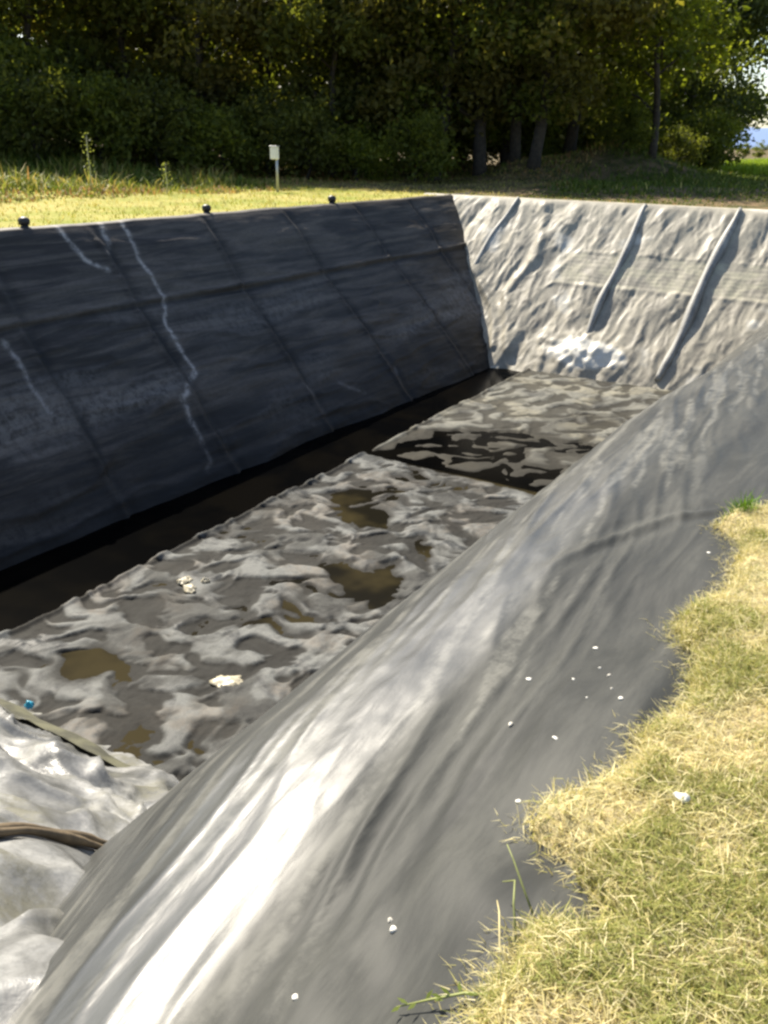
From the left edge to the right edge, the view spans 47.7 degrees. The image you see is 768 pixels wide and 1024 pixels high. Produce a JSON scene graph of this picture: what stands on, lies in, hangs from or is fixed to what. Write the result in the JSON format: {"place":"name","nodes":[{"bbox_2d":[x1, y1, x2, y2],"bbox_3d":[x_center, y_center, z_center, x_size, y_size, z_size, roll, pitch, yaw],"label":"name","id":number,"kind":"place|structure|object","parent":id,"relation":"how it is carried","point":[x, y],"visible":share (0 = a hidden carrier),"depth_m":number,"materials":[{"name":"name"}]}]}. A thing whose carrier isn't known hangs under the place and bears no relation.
{"place":"outdoors","nodes":[
{"label":"outdoors","id":0,"kind":"place"},
{"bbox_2d":[0,368,519,631],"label":"water","id":1,"kind":"structure","parent":0,"point":[34,587],"depth_m":15.59,"materials":[{"name":"black liquid"}]},
{"bbox_2d":[40,463,537,764],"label":"water","id":2,"kind":"structure","parent":0,"point":[377,588],"depth_m":13.16,"materials":[{"name":"brown liquid"}]},
{"bbox_2d":[0,140,767,1023],"bbox_3d":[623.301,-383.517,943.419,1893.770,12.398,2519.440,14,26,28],"label":"ground","id":3,"kind":"structure","parent":0,"point":[626,164],"depth_m":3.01,"materials":[{"name":"yellow plant"}]},
{"bbox_2d":[0,2,16,37],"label":"tree","id":4,"kind":"object","parent":3,"relation":"on","point":[11,21],"visible":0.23,"depth_m":39.64,"materials":[{"name":"green plant"}]},
{"bbox_2d":[0,70,36,160],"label":"shrub","id":5,"kind":"object","parent":3,"relation":"on","point":[11,98],"visible":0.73,"depth_m":33.96,"materials":[{"name":"green plant"}]},
{"bbox_2d":[0,15,48,46],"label":"tree","id":6,"kind":"object","parent":3,"relation":"on","point":[20,30],"visible":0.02,"depth_m":53.54,"materials":[{"name":"green plant"}]},
{"bbox_2d":[0,0,49,34],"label":"tree","id":7,"kind":"object","parent":3,"relation":"on","point":[31,10],"depth_m":44.01,"materials":[{"name":"green plant"}]},
{"bbox_2d":[0,0,56,42],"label":"tree","id":8,"kind":"object","parent":3,"relation":"on","point":[8,3],"visible":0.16,"depth_m":36.06,"materials":[{"name":"green plant"}]},
{"bbox_2d":[0,45,95,162],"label":"shrub","id":9,"kind":"object","parent":3,"relation":"on","point":[41,96],"visible":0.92,"depth_m":34.37,"materials":[{"name":"green plant"}]},
{"bbox_2d":[19,64,107,153],"bbox_3d":[-14.493,-18.538,40.750,5.706,4.288,5.883,-6,24,-16],"label":"shrub","id":10,"kind":"object","parent":3,"relation":"on","point":[67,139],"visible":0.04,"depth_m":39.92,"materials":[{"name":"green plant"}]},
{"bbox_2d":[0,0,135,151],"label":"tree","id":11,"kind":"object","parent":3,"relation":"on","point":[18,47],"visible":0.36,"depth_m":37.49,"materials":[{"name":"green plant"}]},
{"bbox_2d":[1,0,159,72],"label":"tree","id":12,"kind":"object","parent":3,"relation":"on","point":[34,29],"visible":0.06,"depth_m":44.21,"materials":[{"name":"green plant"}]},
{"bbox_2d":[81,132,94,185],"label":"weed stalk","id":13,"kind":"object","parent":3,"relation":"on","point":[89,162],"visible":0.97,"depth_m":26.50,"materials":[{"name":"green plant"}]},
{"bbox_2d":[0,0,195,162],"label":"tree","id":14,"kind":"object","parent":3,"relation":"on","point":[121,12],"visible":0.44,"depth_m":38.98,"materials":[{"name":"green plant"}]},
{"bbox_2d":[40,61,161,165],"bbox_3d":[-12.099,-16.445,36.563,5.665,4.433,5.495,8,24,15],"label":"shrub","id":15,"kind":"object","parent":3,"relation":"on","point":[113,141],"visible":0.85,"depth_m":35.73,"materials":[{"name":"green plant"}]},
{"bbox_2d":[65,18,153,61],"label":"tree","id":16,"kind":"object","parent":3,"relation":"on","point":[124,46],"depth_m":55.20,"materials":[{"name":"green plant"}]},
{"bbox_2d":[87,48,170,140],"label":"shrub","id":17,"kind":"object","parent":3,"relation":"on","point":[132,62],"depth_m":44.24,"materials":[{"name":"green plant"}]},
{"bbox_2d":[22,1,247,156],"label":"tree","id":18,"kind":"object","parent":3,"relation":"on","point":[141,53],"visible":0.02,"depth_m":45.10,"materials":[{"name":"green plant"}]},
{"bbox_2d":[100,48,215,166],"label":"shrub","id":19,"kind":"object","parent":3,"relation":"on","point":[158,80],"visible":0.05,"depth_m":40.58,"materials":[{"name":"green plant"}]},
{"bbox_2d":[106,66,210,171],"bbox_3d":[-9.554,-16.708,37.489,5.133,4.693,5.693,14,26,27],"label":"shrub","id":20,"kind":"object","parent":3,"relation":"on","point":[144,112],"visible":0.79,"depth_m":36.49,"materials":[{"name":"green plant"}]},
{"bbox_2d":[159,162,171,192],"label":"weed stalk","id":21,"kind":"object","parent":3,"relation":"on","point":[166,181],"visible":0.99,"depth_m":26.67,"materials":[{"name":"green plant"}]},
{"bbox_2d":[58,0,302,168],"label":"tree","id":22,"kind":"object","parent":3,"relation":"on","point":[242,17],"visible":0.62,"depth_m":38.51,"materials":[{"name":"green plant"}]},
{"bbox_2d":[133,28,274,75],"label":"tree","id":23,"kind":"object","parent":3,"relation":"on","point":[207,52],"depth_m":56.93,"materials":[{"name":"green plant"}]},
{"bbox_2d":[130,20,288,161],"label":"tree","id":24,"kind":"object","parent":3,"relation":"on","point":[213,49],"visible":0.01,"depth_m":47.30,"materials":[{"name":"green plant"}]},
{"bbox_2d":[150,92,294,177],"bbox_3d":[-7.024,-15.894,37.313,5.229,3.755,5.072,-20,31,-40],"label":"shrub","id":25,"kind":"object","parent":3,"relation":"on","point":[219,125],"visible":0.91,"depth_m":36.49,"materials":[{"name":"green plant"}]},
{"bbox_2d":[210,70,263,169],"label":"shrub","id":26,"kind":"object","parent":3,"relation":"on","point":[222,152],"visible":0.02,"depth_m":45.92,"materials":[{"name":"green plant"}]},
{"bbox_2d":[139,0,385,172],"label":"tree","id":27,"kind":"object","parent":3,"relation":"on","point":[268,74],"visible":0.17,"depth_m":41.02,"materials":[{"name":"green plant"}]},
{"bbox_2d":[212,100,326,169],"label":"shrub","id":28,"kind":"object","parent":3,"relation":"on","point":[274,166],"visible":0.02,"depth_m":43.19,"materials":[{"name":"green plant"}]},
{"bbox_2d":[216,43,330,71],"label":"tree","id":29,"kind":"object","parent":3,"relation":"on","point":[255,69],"visible":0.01,"depth_m":58.00,"materials":[{"name":"green plant"}]},
{"bbox_2d":[269,146,278,191],"bbox_3d":[-3.734,-11.685,29.780,0.310,1.600,0.195,14,26,28],"label":"marker post","id":30,"kind":"object","parent":3,"relation":"on","point":[274,152],"visible":0.89,"depth_m":29.56,"materials":[{"name":"metal"}]},
{"bbox_2d":[223,79,325,177],"bbox_3d":[-4.929,-17.165,39.318,5.366,4.531,5.952,13,26,27],"label":"shrub","id":31,"kind":"object","parent":3,"relation":"on","point":[252,113],"visible":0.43,"depth_m":38.10,"materials":[{"name":"green plant"}]},
{"bbox_2d":[208,33,353,165],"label":"tree","id":32,"kind":"object","parent":3,"relation":"on","point":[262,66],"visible":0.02,"depth_m":46.76,"materials":[{"name":"green plant"}]},
{"bbox_2d":[0,144,610,227],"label":"verge grass","id":33,"kind":"structure","parent":3,"relation":"on","point":[269,201],"depth_m":27.60,"materials":[{"name":"yellow plant"}]},
{"bbox_2d":[251,88,361,178],"bbox_3d":[-3.282,-16.001,37.285,4.666,3.977,5.176,-12,26,-28],"label":"shrub","id":34,"kind":"object","parent":3,"relation":"on","point":[303,120],"visible":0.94,"depth_m":36.80,"materials":[{"name":"green plant"}]},
{"bbox_2d":[198,0,431,179],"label":"tree","id":35,"kind":"object","parent":3,"relation":"on","point":[301,26],"visible":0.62,"depth_m":37.20,"materials":[{"name":"green plant"}]},
{"bbox_2d":[277,33,385,161],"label":"tree","id":36,"kind":"object","parent":3,"relation":"on","point":[297,70],"visible":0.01,"depth_m":45.58,"materials":[{"name":"green plant"}]},
{"bbox_2d":[298,110,382,168],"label":"shrub","id":37,"kind":"object","parent":3,"relation":"on","point":[322,165],"depth_m":44.49,"materials":[{"name":"green plant"}]},
{"bbox_2d":[251,0,459,175],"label":"tree","id":38,"kind":"object","parent":3,"relation":"on","point":[344,98],"visible":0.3,"depth_m":39.25,"materials":[{"name":"green plant"}]},
{"bbox_2d":[307,60,408,160],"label":"shrub","id":39,"kind":"object","parent":3,"relation":"on","point":[386,81],"visible":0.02,"depth_m":43.06,"materials":[{"name":"green plant"}]},
{"bbox_2d":[306,116,412,180],"bbox_3d":[-0.916,-15.242,37.010,4.111,2.900,3.272,18,28,34],"label":"shrub","id":40,"kind":"object","parent":3,"relation":"on","point":[361,156],"visible":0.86,"depth_m":36.80,"materials":[{"name":"green plant"}]},
{"bbox_2d":[0,192,767,1023],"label":"pond liner","id":41,"kind":"object","parent":3,"relation":"on","point":[310,834],"visible":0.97,"depth_m":4.74,"materials":[{"name":"grey plastic"}]},
{"bbox_2d":[18,216,29,227],"bbox_3d":[-6.728,-5.347,16.273,0.220,0.350,0.217,14,26,28],"label":"anchor stake","id":42,"kind":"object","parent":41,"relation":"on","point":[23,222],"visible":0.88,"depth_m":16.17,"materials":[{"name":"black plastic"}]},
{"bbox_2d":[0,822,106,849],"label":"strap","id":43,"kind":"object","parent":41,"relation":"on","point":[75,838],"visible":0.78,"depth_m":4.12,"materials":[{"name":"brown fabric"}]},
{"bbox_2d":[202,204,210,212],"bbox_3d":[-4.141,-6.999,20.296,0.220,0.350,0.217,14,26,28],"label":"anchor stake","id":44,"kind":"object","parent":41,"relation":"on","point":[206,208],"visible":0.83,"depth_m":20.19,"materials":[{"name":"black plastic"}]},
{"bbox_2d":[0,452,534,781],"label":"liner sheet","id":45,"kind":"object","parent":41,"relation":"on","point":[140,624],"visible":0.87,"depth_m":12.27,"materials":[{"name":"grey plastic"}]},
{"bbox_2d":[24,700,33,708],"bbox_3d":[-4.087,2.210,10.001,0.121,0.094,0.104,9,24,17],"label":"plastic scrap","id":46,"kind":"object","parent":45,"relation":"on","point":[29,705],"visible":1,"depth_m":9.98,"materials":[{"name":"blue plastic"}]},
{"bbox_2d":[176,576,193,584],"bbox_3d":[-3.010,1.022,13.153,0.270,0.091,0.214,-19,30,-39],"label":"plastic scrap","id":47,"kind":"object","parent":45,"relation":"on","point":[185,580],"visible":1,"depth_m":13.10,"materials":[{"name":"white plastic"}]},
{"bbox_2d":[183,584,196,593],"bbox_3d":[-2.885,1.126,12.927,0.196,0.084,0.299,-11,26,-26],"label":"plastic scrap","id":48,"kind":"object","parent":45,"relation":"on","point":[189,588],"visible":1,"depth_m":12.88,"materials":[{"name":"white plastic"}]},
{"bbox_2d":[201,578,209,583],"bbox_3d":[-2.699,1.030,13.124,0.142,0.091,0.126,-4,23,-11],"label":"plastic scrap","id":49,"kind":"object","parent":45,"relation":"on","point":[205,580],"visible":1,"depth_m":13.10,"materials":[{"name":"white plastic"}]},
{"bbox_2d":[209,675,242,687],"bbox_3d":[-1.935,2.081,10.739,0.450,0.093,0.298,2,23,3],"label":"plastic scrap","id":50,"kind":"object","parent":45,"relation":"on","point":[227,680],"visible":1,"depth_m":10.71,"materials":[{"name":"white plastic"}]},
{"bbox_2d":[292,994,297,999],"bbox_3d":[-0.205,1.117,2.000,0.015,0.009,0.016,-5,24,-13],"label":"pebble","id":51,"kind":"object","parent":41,"relation":"on","point":[294,996],"visible":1,"depth_m":2.00,"materials":[{"name":"white stone"}]},
{"bbox_2d":[328,195,335,203],"bbox_3d":[-1.462,-8.681,24.386,0.242,0.385,0.238,14,26,28],"label":"anchor stake","id":52,"kind":"object","parent":41,"relation":"on","point":[331,198],"visible":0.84,"depth_m":24.27,"materials":[{"name":"black plastic"}]},
{"bbox_2d":[390,925,396,933],"bbox_3d":[0.023,1.033,2.152,0.019,0.014,0.019,-3,23,-10],"label":"pebble","id":53,"kind":"object","parent":41,"relation":"on","point":[393,928],"visible":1,"depth_m":2.15,"materials":[{"name":"white stone"}]},
{"bbox_2d":[391,981,494,1011],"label":"fallen weed","id":54,"kind":"object","parent":41,"relation":"on","point":[437,997],"visible":0.86,"depth_m":1.84,"materials":[{"name":"green plant"}]},
{"bbox_2d":[502,880,517,950],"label":"arching grass","id":55,"kind":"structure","parent":41,"relation":"on","point":[514,915],"depth_m":1.96,"materials":[{"name":"green plant"}]},
{"bbox_2d":[507,844,536,923],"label":"arching grass","id":56,"kind":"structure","parent":41,"relation":"on","point":[527,899],"depth_m":2.04,"materials":[{"name":"green plant"}]},
{"bbox_2d":[372,368,672,486],"bbox_3d":[3.974,-2.083,21.648,4.844,0.782,9.472,14,26,28],"label":"liner sheet","id":57,"kind":"object","parent":41,"relation":"on","point":[559,411],"visible":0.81,"depth_m":21.39,"materials":[{"name":"grey plastic"}]},
{"bbox_2d":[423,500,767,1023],"bbox_3d":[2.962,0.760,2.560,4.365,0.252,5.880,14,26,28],"label":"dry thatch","id":58,"kind":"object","parent":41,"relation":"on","point":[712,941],"visible":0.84,"depth_m":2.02,"materials":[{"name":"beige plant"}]},
{"bbox_2d":[429,499,767,1023],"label":"edge grass","id":59,"kind":"structure","parent":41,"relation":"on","point":[727,583],"depth_m":2.36,"materials":[{"name":"yellow plant"}]},
{"bbox_2d":[715,489,764,519],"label":"grass tuft","id":60,"kind":"object","parent":41,"relation":"on","point":[745,504],"visible":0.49,"depth_m":4.17,"materials":[{"name":"green plant"}]},
{"bbox_2d":[0,138,767,209],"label":"tall weeds","id":61,"kind":"object","parent":3,"relation":"on","point":[16,175],"visible":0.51,"depth_m":33.81,"materials":[{"name":"green plant"}]},
{"bbox_2d":[366,103,464,182],"bbox_3d":[1.343,-15.402,36.752,4.358,3.482,4.227,7,24,13],"label":"shrub","id":62,"kind":"object","parent":3,"relation":"on","point":[430,132],"visible":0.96,"depth_m":36.27,"materials":[{"name":"green plant"}]},
{"bbox_2d":[374,73,490,168],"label":"shrub","id":63,"kind":"object","parent":3,"relation":"on","point":[456,141],"visible":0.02,"depth_m":43.75,"materials":[{"name":"green plant"}]},
{"bbox_2d":[319,0,593,180],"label":"tree","id":64,"kind":"object","parent":3,"relation":"on","point":[418,62],"visible":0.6,"depth_m":37.27,"materials":[{"name":"green plant"}]},
{"bbox_2d":[448,125,500,163],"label":"shrub","id":65,"kind":"object","parent":3,"relation":"on","point":[469,143],"visible":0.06,"depth_m":44.79,"materials":[{"name":"green plant"}]},
{"bbox_2d":[448,133,509,163],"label":"shrub","id":66,"kind":"object","parent":3,"relation":"on","point":[488,157],"visible":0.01,"depth_m":49.24,"materials":[{"name":"green plant"}]},
{"bbox_2d":[351,0,610,175],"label":"tree","id":67,"kind":"object","parent":3,"relation":"on","point":[479,163],"visible":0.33,"depth_m":37.56,"materials":[{"name":"green plant"}]},
{"bbox_2d":[386,0,579,159],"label":"tree","id":68,"kind":"object","parent":3,"relation":"on","point":[488,132],"visible":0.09,"depth_m":39.79,"materials":[{"name":"green plant"}]},
{"bbox_2d":[497,900,512,976],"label":"arching grass","id":69,"kind":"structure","parent":3,"relation":"on","point":[506,961],"depth_m":1.88,"materials":[{"name":"plant"}]},
{"bbox_2d":[416,0,599,163],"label":"tree","id":70,"kind":"object","parent":3,"relation":"on","point":[515,141],"visible":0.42,"depth_m":36.11,"materials":[{"name":"green plant"}]},
{"bbox_2d":[461,102,580,163],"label":"shrub","id":71,"kind":"object","parent":3,"relation":"on","point":[548,145],"visible":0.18,"depth_m":45.13,"materials":[{"name":"green plant"}]},
{"bbox_2d":[431,35,611,164],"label":"tree","id":72,"kind":"object","parent":3,"relation":"on","point":[503,156],"depth_m":45.09,"materials":[{"name":"green plant"}]},
{"bbox_2d":[495,109,600,158],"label":"shrub","id":73,"kind":"object","parent":3,"relation":"on","point":[565,123],"visible":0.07,"depth_m":47.92,"materials":[{"name":"green plant"}]},
{"bbox_2d":[423,0,684,169],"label":"tree","id":74,"kind":"object","parent":3,"relation":"on","point":[575,72],"visible":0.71,"depth_m":35.08,"materials":[{"name":"green plant"}]},
{"bbox_2d":[468,2,718,153],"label":"tree","id":75,"kind":"object","parent":3,"relation":"on","point":[570,142],"visible":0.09,"depth_m":41.74,"materials":[{"name":"green plant"}]},
{"bbox_2d":[555,84,674,152],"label":"shrub","id":76,"kind":"object","parent":3,"relation":"on","point":[586,133],"visible":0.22,"depth_m":45.74,"materials":[{"name":"green plant"}]},
{"bbox_2d":[559,48,681,141],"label":"tree","id":77,"kind":"object","parent":3,"relation":"on","point":[663,100],"depth_m":55.81,"materials":[{"name":"green plant"}]},
{"bbox_2d":[589,100,660,151],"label":"shrub","id":78,"kind":"object","parent":3,"relation":"on","point":[634,119],"visible":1,"depth_m":39.51,"materials":[{"name":"green plant"}]},
{"bbox_2d":[605,106,682,145],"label":"shrub","id":79,"kind":"object","parent":3,"relation":"on","point":[662,122],"visible":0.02,"depth_m":50.32,"materials":[{"name":"green plant"}]},
{"bbox_2d":[617,113,704,164],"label":"shrub","id":80,"kind":"object","parent":3,"relation":"on","point":[670,125],"visible":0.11,"depth_m":47.91,"materials":[{"name":"green plant"}]},
{"bbox_2d":[584,0,741,101],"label":"tree","id":81,"kind":"object","parent":3,"relation":"on","point":[688,87],"visible":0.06,"depth_m":48.63,"materials":[{"name":"green plant"}]},
{"bbox_2d":[576,0,763,158],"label":"tree","id":82,"kind":"object","parent":3,"relation":"on","point":[682,56],"visible":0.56,"depth_m":38.94,"materials":[{"name":"green plant"}]},
{"bbox_2d":[673,792,689,802],"bbox_3d":[0.780,0.745,2.276,0.033,0.023,0.042,-12,26,-28],"label":"stone","id":83,"kind":"object","parent":3,"relation":"on","point":[686,798],"visible":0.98,"depth_m":2.27,"materials":[{"name":"white stone"}]},
{"bbox_2d":[647,88,717,154],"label":"shrub","id":84,"kind":"object","parent":3,"relation":"on","point":[663,111],"visible":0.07,"depth_m":50.78,"materials":[{"name":"green plant"}]},
{"bbox_2d":[658,122,709,164],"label":"shrub","id":85,"kind":"object","parent":3,"relation":"on","point":[678,140],"visible":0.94,"depth_m":41.88,"materials":[{"name":"green plant"}]},
{"bbox_2d":[638,35,740,117],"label":"tree","id":86,"kind":"object","parent":3,"relation":"on","point":[675,94],"depth_m":55.03,"materials":[{"name":"green plant"}]},
{"bbox_2d":[662,100,755,172],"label":"shrub","id":87,"kind":"object","parent":3,"relation":"on","point":[716,126],"visible":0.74,"depth_m":46.72,"materials":[{"name":"green plant"}]},
{"bbox_2d":[663,96,759,170],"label":"shrub","id":88,"kind":"object","parent":3,"relation":"on","point":[696,106],"visible":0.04,"depth_m":49.84,"materials":[{"name":"green plant"}]},
{"bbox_2d":[661,0,767,142],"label":"tree","id":89,"kind":"object","parent":3,"relation":"on","point":[756,15],"visible":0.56,"depth_m":49.88,"materials":[{"name":"green plant"}]},
{"bbox_2d":[664,27,767,145],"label":"tree","id":90,"kind":"object","parent":3,"relation":"on","point":[749,50],"visible":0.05,"depth_m":59.47,"materials":[{"name":"green plant"}]},
{"bbox_2d":[665,2,767,106],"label":"tree","id":91,"kind":"object","parent":3,"relation":"on","point":[722,72],"depth_m":68.02,"materials":[{"name":"green plant"}]},
{"bbox_2d":[702,157,767,175],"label":"field crop","id":92,"kind":"object","parent":3,"relation":"on","point":[754,166],"visible":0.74,"depth_m":55.33,"materials":[{"name":"green plant"}]},
{"bbox_2d":[736,143,749,156],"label":"tree","id":93,"kind":"object","parent":3,"relation":"on","point":[745,154],"visible":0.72,"depth_m":150.71,"materials":[{"name":"green plant"}]},
{"bbox_2d":[751,139,767,157],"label":"tree","id":94,"kind":"object","parent":3,"relation":"on","point":[761,152],"visible":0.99,"depth_m":154.92,"materials":[{"name":"green plant"}]},
{"bbox_2d":[17,30,767,127],"label":"sky","id":95,"kind":"structure","parent":0,"point":[762,69],"materials":[{"name":"white"}]},
{"bbox_2d":[368,431,593,491],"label":"water","id":96,"kind":"structure","parent":0,"point":[493,474],"depth_m":18.93,"materials":[{"name":"black liquid"}]},
{"bbox_2d":[736,127,767,147],"bbox_3d":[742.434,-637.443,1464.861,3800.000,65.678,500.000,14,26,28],"label":"hills","id":97,"kind":"structure","parent":0,"point":[758,135],"depth_m":1467.95,"materials":[{"name":"blue"}]}
]}

